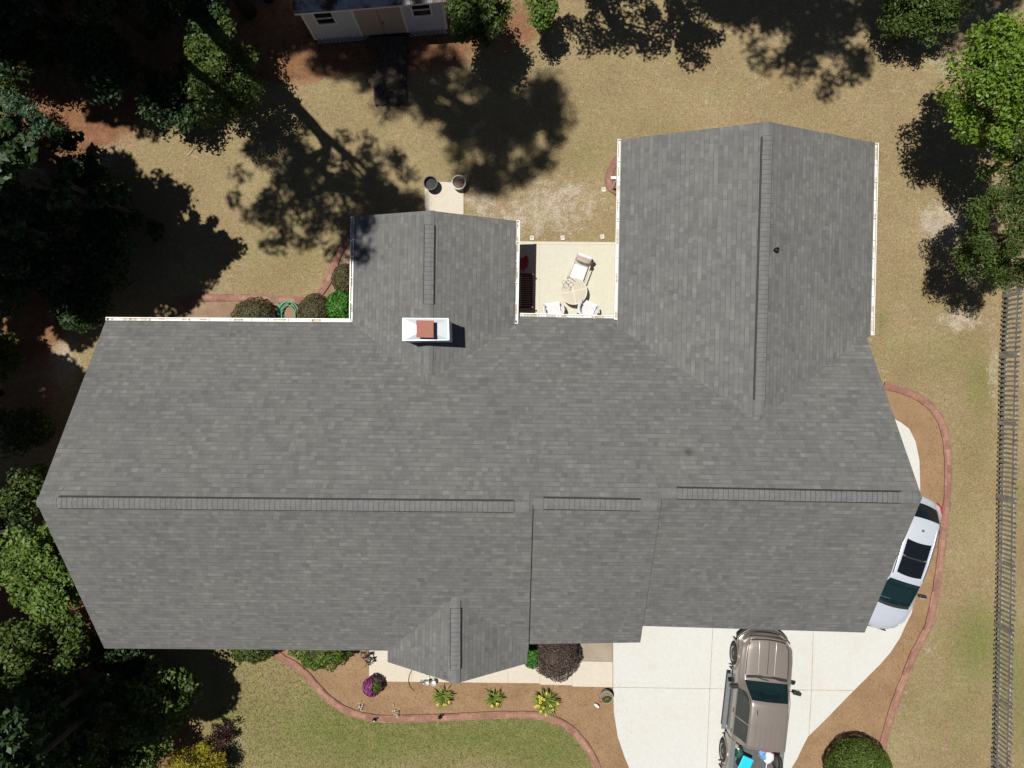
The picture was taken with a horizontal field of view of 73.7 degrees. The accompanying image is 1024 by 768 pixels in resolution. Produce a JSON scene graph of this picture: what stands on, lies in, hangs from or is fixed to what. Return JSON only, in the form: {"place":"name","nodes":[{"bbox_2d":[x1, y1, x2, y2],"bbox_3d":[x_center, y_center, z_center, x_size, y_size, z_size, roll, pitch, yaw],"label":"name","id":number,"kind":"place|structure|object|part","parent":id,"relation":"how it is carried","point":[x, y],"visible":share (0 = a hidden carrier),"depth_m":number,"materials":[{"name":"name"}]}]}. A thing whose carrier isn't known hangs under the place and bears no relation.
{"place":"outdoors","nodes":[
{"label":"outdoors","id":0,"kind":"place"},
{"bbox_2d":[232,0,256,19],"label":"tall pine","id":1,"kind":"object","parent":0,"point":[247,9],"visible":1,"depth_m":24.45,"materials":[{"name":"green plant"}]},
{"bbox_2d":[0,0,1023,767],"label":"ground","id":2,"kind":"structure","parent":0,"point":[50,374],"depth_m":25.00,"materials":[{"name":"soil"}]},
{"bbox_2d":[0,72,24,96],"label":"leafy bush","id":3,"kind":"object","parent":2,"relation":"on","point":[5,85],"visible":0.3,"depth_m":24.08,"materials":[{"name":"green plant"}]},
{"bbox_2d":[0,330,25,383],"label":"understory bush","id":4,"kind":"object","parent":2,"relation":"on","point":[9,360],"visible":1,"depth_m":23.76,"materials":[{"name":"green plant"}]},
{"bbox_2d":[0,681,27,711],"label":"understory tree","id":5,"kind":"object","parent":2,"relation":"on","point":[5,693],"visible":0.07,"depth_m":22.84,"materials":[{"name":"green plant"}]},
{"bbox_2d":[0,181,30,233],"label":"understory tree","id":6,"kind":"object","parent":2,"relation":"on","point":[4,184],"visible":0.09,"depth_m":22.65,"materials":[{"name":"green plant"}]},
{"bbox_2d":[0,489,35,585],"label":"understory tree","id":7,"kind":"object","parent":2,"relation":"on","point":[23,522],"visible":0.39,"depth_m":22.64,"materials":[{"name":"green plant"}]},
{"bbox_2d":[0,461,50,521],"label":"understory bush","id":8,"kind":"object","parent":2,"relation":"on","point":[26,487],"visible":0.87,"depth_m":22.96,"materials":[{"name":"green plant"}]},
{"bbox_2d":[0,87,50,140],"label":"leafy bush","id":9,"kind":"object","parent":2,"relation":"on","point":[37,118],"visible":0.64,"depth_m":23.78,"materials":[{"name":"green plant"}]},
{"bbox_2d":[0,7,56,83],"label":"understory tree","id":10,"kind":"object","parent":2,"relation":"on","point":[16,45],"visible":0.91,"depth_m":22.76,"materials":[{"name":"green plant"}]},
{"bbox_2d":[0,401,57,459],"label":"understory bush","id":11,"kind":"object","parent":2,"relation":"on","point":[18,436],"visible":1,"depth_m":23.41,"materials":[{"name":"green plant"}]},
{"bbox_2d":[0,520,82,624],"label":"leafy tree","id":12,"kind":"object","parent":2,"relation":"on","point":[48,592],"visible":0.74,"depth_m":21.08,"materials":[{"name":"green plant"}]},
{"bbox_2d":[1,639,93,717],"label":"woodland tree","id":13,"kind":"object","parent":2,"relation":"on","point":[24,703],"visible":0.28,"depth_m":20.89,"materials":[{"name":"green plant"}]},
{"bbox_2d":[0,611,96,716],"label":"leafy tree","id":14,"kind":"object","parent":2,"relation":"on","point":[52,674],"visible":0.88,"depth_m":21.80,"materials":[{"name":"green plant"}]},
{"bbox_2d":[0,91,97,181],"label":"woodland tree","id":15,"kind":"object","parent":2,"relation":"on","point":[59,133],"visible":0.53,"depth_m":23.17,"materials":[{"name":"green plant"}]},
{"bbox_2d":[0,629,124,767],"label":"woodland tree","id":16,"kind":"object","parent":2,"relation":"on","point":[21,738],"visible":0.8,"depth_m":18.12,"materials":[{"name":"green plant"}]},
{"bbox_2d":[0,679,136,767],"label":"leafy tree","id":17,"kind":"object","parent":2,"relation":"on","point":[74,756],"visible":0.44,"depth_m":21.39,"materials":[{"name":"green plant"}]},
{"bbox_2d":[0,118,137,237],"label":"woodland tree","id":18,"kind":"object","parent":2,"relation":"on","point":[41,193],"visible":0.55,"depth_m":20.58,"materials":[{"name":"green plant"}]},
{"bbox_2d":[0,676,138,767],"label":"woodland tree","id":19,"kind":"object","parent":2,"relation":"on","point":[85,707],"visible":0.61,"depth_m":21.15,"materials":[{"name":"green plant"}]},
{"bbox_2d":[42,275,112,333],"bbox_3d":[-14.642,-2.682,23.709,2.180,2.618,2.015,-21,90,0],"label":"understory tree","id":20,"kind":"object","parent":2,"relation":"on","point":[85,305],"visible":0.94,"depth_m":22.98,"materials":[{"name":"green plant"}]},
{"bbox_2d":[0,125,164,241],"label":"woodland tree","id":21,"kind":"object","parent":2,"relation":"on","point":[19,152],"visible":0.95,"depth_m":18.96,"materials":[{"name":"green plant"}]},
{"bbox_2d":[67,148,115,196],"bbox_3d":[-14.855,-7.452,24.194,1.775,1.612,1.820,0,90,0],"label":"understory bush","id":22,"kind":"object","parent":2,"relation":"on","point":[89,160],"visible":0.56,"depth_m":23.77,"materials":[{"name":"green plant"}]},
{"bbox_2d":[74,172,135,235],"bbox_3d":[-13.967,-6.123,23.777,2.045,2.486,2.214,0,90,0],"label":"understory tree","id":23,"kind":"object","parent":2,"relation":"on","point":[99,217],"visible":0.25,"depth_m":23.17,"materials":[{"name":"green plant"}]},
{"bbox_2d":[61,9,150,108],"bbox_3d":[-13.589,-10.591,23.366,2.767,3.296,2.723,45,90,0],"label":"understory tree","id":24,"kind":"object","parent":2,"relation":"on","point":[94,63],"visible":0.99,"depth_m":22.39,"materials":[{"name":"green plant"}]},
{"bbox_2d":[80,741,139,767],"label":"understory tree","id":25,"kind":"object","parent":2,"relation":"on","point":[102,755],"visible":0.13,"depth_m":23.14,"materials":[{"name":"green plant"}]},
{"bbox_2d":[82,633,152,690],"bbox_3d":[-13.389,9.228,23.837,2.400,2.367,2.471,-32,90,0],"label":"understory tree","id":26,"kind":"object","parent":2,"relation":"on","point":[118,659],"visible":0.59,"depth_m":23.05,"materials":[{"name":"green plant"}]},
{"bbox_2d":[103,720,174,767],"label":"leafy bush","id":27,"kind":"object","parent":2,"relation":"on","point":[140,751],"visible":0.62,"depth_m":23.00,"materials":[{"name":"green plant"}]},
{"bbox_2d":[94,655,206,749],"bbox_3d":[-12.187,10.601,23.299,3.470,3.440,2.885,0,90,0],"label":"leafy tree","id":28,"kind":"object","parent":2,"relation":"on","point":[141,689],"visible":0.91,"depth_m":22.44,"materials":[{"name":"green plant"}]},
{"bbox_2d":[134,56,204,135],"bbox_3d":[-11.669,-9.813,23.758,2.393,2.520,2.609,0,90,0],"label":"understory tree","id":29,"kind":"object","parent":2,"relation":"on","point":[163,94],"visible":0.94,"depth_m":23.01,"materials":[{"name":"green plant"}]},
{"bbox_2d":[137,0,229,37],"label":"understory tree","id":30,"kind":"object","parent":2,"relation":"on","point":[198,7],"visible":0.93,"depth_m":21.92,"materials":[{"name":"green plant"}]},
{"bbox_2d":[164,739,227,767],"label":"yellow bush","id":31,"kind":"object","parent":2,"relation":"on","point":[202,753],"visible":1,"depth_m":24.06,"materials":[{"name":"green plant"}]},
{"bbox_2d":[202,721,234,762],"bbox_3d":[-10.532,12.891,24.554,1.202,0.930,1.703,0,90,0],"label":"wine red bush","id":32,"kind":"object","parent":2,"relation":"on","point":[223,740],"visible":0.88,"depth_m":24.42,"materials":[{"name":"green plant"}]},
{"bbox_2d":[182,12,267,130],"bbox_3d":[-9.616,-10.205,23.073,2.828,3.869,3.270,-29,90,0],"label":"leafy tree","id":33,"kind":"object","parent":2,"relation":"on","point":[216,58],"visible":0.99,"depth_m":22.17,"materials":[{"name":"green plant"}]},
{"bbox_2d":[230,649,274,664],"bbox_3d":[-9.233,9.346,24.295,1.636,1.371,1.180,0,90,0],"label":"front shrub","id":34,"kind":"object","parent":2,"relation":"on","point":[243,655],"visible":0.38,"depth_m":23.82,"materials":[{"name":"green plant"}]},
{"bbox_2d":[177,242,349,317],"bbox_3d":[-8.848,-3.703,24.998,7.148,0.020,3.656,0,90,0],"label":"mulch bed","id":35,"kind":"object","parent":2,"relation":"on","point":[215,309],"visible":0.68,"depth_m":24.99,"materials":[{"name":"brown wood"}]},
{"bbox_2d":[230,296,275,321],"bbox_3d":[-9.255,-2.448,24.443,1.565,1.076,1.428,0,90,0],"label":"back shrub","id":36,"kind":"object","parent":35,"relation":"on","point":[254,308],"visible":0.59,"depth_m":24.15,"materials":[{"name":"green plant"}]},
{"bbox_2d":[270,299,300,317],"bbox_3d":[-8.196,-2.669,24.900,0.871,0.237,1.328,-23,90,0],"label":"garden hose","id":37,"kind":"object","parent":35,"relation":"on","point":[281,310],"visible":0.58,"depth_m":24.87,"materials":[{"name":"green rubber"}]},
{"bbox_2d":[297,293,328,317],"bbox_3d":[-7.078,-2.573,24.444,1.261,1.067,1.433,0,90,0],"label":"back shrub","id":38,"kind":"object","parent":35,"relation":"on","point":[312,306],"visible":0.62,"depth_m":24.11,"materials":[{"name":"green plant"}]},
{"bbox_2d":[326,289,348,318],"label":"back shrub","id":39,"kind":"object","parent":35,"relation":"on","point":[337,302],"visible":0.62,"depth_m":23.97,"materials":[{"name":"green plant"}]},
{"bbox_2d":[331,263,349,293],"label":"back shrub","id":40,"kind":"object","parent":35,"relation":"on","point":[340,278],"visible":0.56,"depth_m":24.00,"materials":[{"name":"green plant"}]},
{"bbox_2d":[179,230,349,304],"bbox_3d":[-8.630,-3.507,24.967,6.852,0.107,1.986,-21,90,0],"label":"brick edging","id":41,"kind":"object","parent":2,"relation":"on","point":[335,261],"visible":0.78,"depth_m":24.91,"materials":[{"name":"red brick"}]},
{"bbox_2d":[291,0,447,43],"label":"garden shed","id":42,"kind":"structure","parent":2,"relation":"on","point":[331,20],"depth_m":23.59,"materials":[{"name":"white plastic"}]},
{"bbox_2d":[311,12,337,25],"bbox_3d":[-6.412,-12.513,23.340,0.730,0.840,0.051,-5,90,0],"label":"window","id":43,"kind":"structure","parent":42,"relation":"in","point":[321,19],"depth_m":23.42,"materials":[{"name":"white glass"}]},
{"bbox_2d":[353,7,406,35],"bbox_3d":[-4.589,-12.655,23.800,1.567,1.720,0.075,-5,90,0],"label":"door","id":44,"kind":"structure","parent":42,"relation":"in","point":[383,20],"depth_m":23.79,"materials":[{"name":"wood"}]},
{"bbox_2d":[409,4,432,17],"bbox_3d":[-3.098,-12.784,23.300,0.730,0.840,0.051,-5,90,0],"label":"window","id":45,"kind":"structure","parent":42,"relation":"in","point":[420,10],"depth_m":23.41,"materials":[{"name":"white glass"}]},
{"bbox_2d":[369,36,406,106],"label":"wooden ramp","id":46,"kind":"structure","parent":2,"relation":"on","point":[388,63],"depth_m":24.80,"materials":[{"name":"wood"}]},
{"bbox_2d":[210,650,590,767],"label":"green grass","id":47,"kind":"structure","parent":2,"relation":"on","point":[365,730],"depth_m":24.99,"materials":[{"name":"green plant"}]},
{"bbox_2d":[425,182,463,214],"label":"stoop slab","id":48,"kind":"structure","parent":2,"relation":"on","point":[446,197],"depth_m":24.95,"materials":[{"name":"beige concrete"}]},
{"bbox_2d":[423,176,437,190],"bbox_3d":[-2.930,-7.219,24.715,0.510,0.470,0.510,0,90,0],"label":"black planter","id":49,"kind":"object","parent":48,"relation":"on","point":[430,183],"visible":1,"depth_m":24.64,"materials":[{"name":"plastic"}]},
{"bbox_2d":[451,175,465,189],"bbox_3d":[-1.922,-7.266,24.770,0.524,0.400,0.524,0,90,0],"label":"white planter","id":50,"kind":"object","parent":48,"relation":"on","point":[458,182],"visible":1,"depth_m":24.65,"materials":[{"name":"ceramic"}]},
{"bbox_2d":[274,650,628,767],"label":"mulch bed","id":51,"kind":"object","parent":2,"relation":"on","point":[347,682],"visible":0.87,"depth_m":24.99,"materials":[{"name":"beige wood"}]},
{"bbox_2d":[288,650,351,672],"bbox_3d":[-6.730,9.357,24.193,1.926,1.581,1.839,-39,90,0],"label":"front shrub","id":52,"kind":"object","parent":51,"relation":"on","point":[316,659],"visible":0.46,"depth_m":23.71,"materials":[{"name":"green plant"}]},
{"bbox_2d":[360,651,372,666],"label":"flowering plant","id":53,"kind":"object","parent":51,"relation":"on","point":[368,657],"visible":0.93,"depth_m":24.57,"materials":[{"name":"plant"}]},
{"bbox_2d":[362,676,381,696],"bbox_3d":[-5.028,10.876,24.621,0.737,0.734,0.740,0,90,0],"label":"petunia pot","id":54,"kind":"object","parent":51,"relation":"on","point":[371,685],"visible":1,"depth_m":24.43,"materials":[{"name":"purple plant"}]},
{"bbox_2d":[420,678,436,685],"bbox_3d":[-3.035,10.773,24.733,0.623,0.326,0.376,0,90,0],"label":"wire bicycle planter","id":55,"kind":"object","parent":51,"relation":"on","point":[433,683],"visible":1,"depth_m":24.77,"materials":[{"name":"grey metal"}]},
{"bbox_2d":[272,650,600,767],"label":"brick edging","id":56,"kind":"object","parent":51,"relation":"on","point":[329,699],"visible":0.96,"depth_m":24.91,"materials":[{"name":"red brick"}]},
{"bbox_2d":[430,684,455,709],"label":"daylily","id":57,"kind":"object","parent":51,"relation":"on","point":[442,698],"visible":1,"depth_m":24.74,"materials":[{"name":"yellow plant"}]},
{"bbox_2d":[483,689,504,709],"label":"daylily","id":58,"kind":"object","parent":51,"relation":"on","point":[494,699],"visible":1,"depth_m":24.76,"materials":[{"name":"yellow plant"}]},
{"bbox_2d":[525,644,539,668],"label":"green shrub","id":59,"kind":"object","parent":51,"relation":"on","point":[532,657],"visible":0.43,"depth_m":23.92,"materials":[{"name":"green plant"}]},
{"bbox_2d":[532,688,560,716],"bbox_3d":[1.254,11.533,24.745,1.212,0.469,1.159,0,90,0],"label":"daylily","id":60,"kind":"object","parent":51,"relation":"on","point":[546,702],"visible":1,"depth_m":24.65,"materials":[{"name":"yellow plant"}]},
{"bbox_2d":[535,643,580,682],"bbox_3d":[1.544,9.656,24.207,1.772,1.547,1.799,0,90,0],"label":"rounded shrub","id":61,"kind":"object","parent":51,"relation":"on","point":[559,661],"visible":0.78,"depth_m":23.73,"materials":[{"name":"brown plant"}]},
{"bbox_2d":[598,689,612,703],"bbox_3d":[3.388,11.320,24.780,0.537,0.416,0.467,0,90,0],"label":"grey planter","id":62,"kind":"object","parent":51,"relation":"on","point":[606,696],"visible":1,"depth_m":24.67,"materials":[{"name":"ceramic"}]},
{"bbox_2d":[36,121,921,683],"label":"house","id":63,"kind":"structure","parent":2,"relation":"on","point":[432,457],"depth_m":20.90,"materials":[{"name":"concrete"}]},
{"bbox_2d":[444,0,517,48],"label":"leafy tree","id":64,"kind":"object","parent":2,"relation":"on","point":[474,21],"visible":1,"depth_m":21.81,"materials":[{"name":"green plant"}]},
{"bbox_2d":[369,651,612,686],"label":"walkway","id":65,"kind":"structure","parent":2,"relation":"on","point":[585,674],"depth_m":24.97,"materials":[{"name":"beige concrete"}]},
{"bbox_2d":[522,0,559,35],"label":"leafy bush","id":66,"kind":"object","parent":2,"relation":"on","point":[544,12],"visible":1,"depth_m":22.78,"materials":[{"name":"green plant"}]},
{"bbox_2d":[514,241,614,318],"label":"patio","id":67,"kind":"structure","parent":2,"relation":"on","point":[549,265],"depth_m":24.96,"materials":[{"name":"beige concrete"}]},
{"bbox_2d":[515,255,528,271],"bbox_3d":[0.320,-4.323,24.541,0.550,0.841,0.460,0,90,0],"label":"red chair","id":68,"kind":"object","parent":67,"relation":"on","point":[523,263],"visible":0.77,"depth_m":24.55,"materials":[{"name":"plastic"}]},
{"bbox_2d":[518,273,532,309],"bbox_3d":[0.465,-3.326,24.485,0.588,0.950,1.234,0,90,0],"label":"slatted bench","id":69,"kind":"object","parent":67,"relation":"on","point":[526,284],"visible":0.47,"depth_m":24.55,"materials":[{"name":"black wood"}]},
{"bbox_2d":[543,302,564,313],"bbox_3d":[1.476,-2.616,24.530,0.784,0.863,0.734,0,90,0],"label":"woven armchair","id":70,"kind":"object","parent":67,"relation":"on","point":[551,307],"visible":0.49,"depth_m":24.55,"materials":[{"name":"white wicker"}]},
{"bbox_2d":[560,278,586,304],"bbox_3d":[2.197,-3.300,24.618,0.968,0.688,0.967,0,90,0],"label":"patio table","id":71,"kind":"object","parent":67,"relation":"on","point":[576,294],"visible":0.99,"depth_m":24.29,"materials":[{"name":"beige paint"}]},
{"bbox_2d":[567,252,592,282],"bbox_3d":[2.443,-4.144,24.499,0.664,0.923,0.891,20,90,0],"label":"cushioned chair","id":72,"kind":"object","parent":67,"relation":"on","point":[580,266],"visible":0.92,"depth_m":24.50,"materials":[{"name":"white fabric"}]},
{"bbox_2d":[576,299,598,314],"bbox_3d":[2.687,-2.652,24.530,0.780,0.863,0.695,24,90,0],"label":"woven armchair","id":73,"kind":"object","parent":67,"relation":"on","point":[587,311],"visible":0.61,"depth_m":24.55,"materials":[{"name":"white wicker"}]},
{"bbox_2d":[573,643,612,660],"bbox_3d":[2.930,9.232,24.984,1.500,0.020,1.823,0,90,0],"label":"aggregate pad","id":74,"kind":"object","parent":2,"relation":"on","point":[595,651],"visible":0.21,"depth_m":24.97,"materials":[{"name":"beige concrete"}]},
{"bbox_2d":[605,155,616,194],"bbox_3d":[3.678,-7.650,24.967,0.547,0.107,1.452,5,90,0],"label":"brick edging","id":75,"kind":"object","parent":2,"relation":"on","point":[610,172],"visible":0.8,"depth_m":24.91,"materials":[{"name":"red brick"}]},
{"bbox_2d":[280,413,943,767],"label":"pine straw","id":76,"kind":"object","parent":2,"relation":"on","point":[619,684],"visible":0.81,"depth_m":24.98,"materials":[{"name":"brown plant"}]},
{"bbox_2d":[612,167,616,186],"bbox_3d":[3.820,-7.664,24.998,0.562,0.020,1.266,0,90,0],"label":"mulch bed","id":77,"kind":"object","parent":2,"relation":"on","point":[614,173],"visible":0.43,"depth_m":24.99,"materials":[{"name":"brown wood"}]},
{"bbox_2d":[792,390,943,767],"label":"mulch bed","id":78,"kind":"object","parent":2,"relation":"on","point":[911,414],"visible":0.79,"depth_m":24.99,"materials":[{"name":"beige wood"}]},
{"bbox_2d":[825,737,892,767],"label":"rounded shrub","id":79,"kind":"object","parent":78,"relation":"on","point":[858,754],"visible":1,"depth_m":23.95,"materials":[{"name":"green plant"}]},
{"bbox_2d":[879,382,952,756],"bbox_3d":[14.704,7.171,24.967,2.776,0.107,14.508,0,90,0],"label":"brick edging","id":80,"kind":"object","parent":78,"relation":"on","point":[930,406],"visible":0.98,"depth_m":24.91,"materials":[{"name":"red brick"}]},
{"bbox_2d":[875,0,982,48],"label":"tree","id":81,"kind":"object","parent":2,"relation":"on","point":[934,13],"visible":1,"depth_m":23.09,"materials":[{"name":"green plant"}]},
{"bbox_2d":[934,8,1023,163],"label":"lime tree","id":82,"kind":"object","parent":2,"relation":"on","point":[999,77],"visible":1,"depth_m":20.39,"materials":[{"name":"green plant"}]},
{"bbox_2d":[951,173,1023,291],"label":"leafy tree","id":83,"kind":"object","parent":2,"relation":"on","point":[994,261],"visible":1,"depth_m":20.93,"materials":[{"name":"green plant"}]},
{"bbox_2d":[975,110,1023,187],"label":"leafy tree","id":84,"kind":"object","parent":2,"relation":"on","point":[1017,167],"visible":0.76,"depth_m":21.03,"materials":[{"name":"green plant"}]},
{"bbox_2d":[990,280,1023,767],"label":"picket fence","id":85,"kind":"object","parent":2,"relation":"on","point":[1003,498],"visible":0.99,"depth_m":24.42,"materials":[{"name":"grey wood"}]},
{"bbox_2d":[562,277,573,290],"bbox_3d":[1.971,-3.551,24.265,0.421,0.047,0.534,27,90,0],"label":"wire rack","id":86,"kind":"object","parent":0,"point":[568,284],"visible":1,"depth_m":24.26,"materials":[{"name":"grey metal"}]},
{"bbox_2d":[613,419,919,767],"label":"driveway","id":87,"kind":"structure","parent":0,"point":[669,692],"depth_m":24.97,"materials":[{"name":"concrete"}]},
{"bbox_2d":[718,629,801,767],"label":"pickup truck","id":88,"kind":"object","parent":87,"relation":"on","point":[757,711],"visible":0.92,"depth_m":23.80,"materials":[{"name":"beige paint"}]},
{"bbox_2d":[735,746,744,757],"bbox_3d":[8.012,13.025,24.140,0.385,0.300,0.444,0,90,0],"label":"green bag","id":89,"kind":"object","parent":88,"relation":"in","point":[739,753],"visible":0.88,"depth_m":24.03,"materials":[{"name":"plastic"}]},
{"bbox_3d":[7.904,11.952,23.579,0.257,0.662,0.620,6,90,0],"label":"side window","id":90,"kind":"part","parent":88,"relation":"part of","materials":[{"name":"grey glass"}]},
{"bbox_3d":[7.997,11.112,23.579,0.257,0.668,0.990,6,90,0],"label":"side window","id":91,"kind":"part","parent":88,"relation":"part of","materials":[{"name":"grey glass"}]},
{"bbox_2d":[736,752,753,767],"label":"storage bin","id":92,"kind":"object","parent":88,"relation":"in","point":[745,761],"visible":0.96,"depth_m":23.89,"materials":[{"name":"blue plastic"}]},
{"bbox_2d":[758,751,773,763],"bbox_3d":[9.000,13.176,24.170,0.555,0.200,0.532,0,90,0],"label":"printed bag","id":93,"kind":"object","parent":88,"relation":"in","point":[767,757],"visible":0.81,"depth_m":24.09,"materials":[{"name":"white plastic"}]},
{"bbox_2d":[772,752,782,767],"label":"spare tyre strap","id":94,"kind":"object","parent":88,"relation":"in","point":[779,758],"visible":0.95,"depth_m":23.89,"materials":[{"name":"black rubber"}]},
{"bbox_2d":[868,495,942,630],"bbox_3d":[13.656,6.295,24.108,2.325,1.735,4.985,17,90,0],"label":"parked car","id":95,"kind":"object","parent":87,"relation":"on","point":[899,593],"visible":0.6,"depth_m":23.42,"materials":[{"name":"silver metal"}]},
{"bbox_3d":[14.240,4.420,23.649,1.260,0.525,0.517,17,90,0],"label":"rear window","id":96,"kind":"part","parent":95,"relation":"part of","materials":[{"name":"black glass"}]}
]}

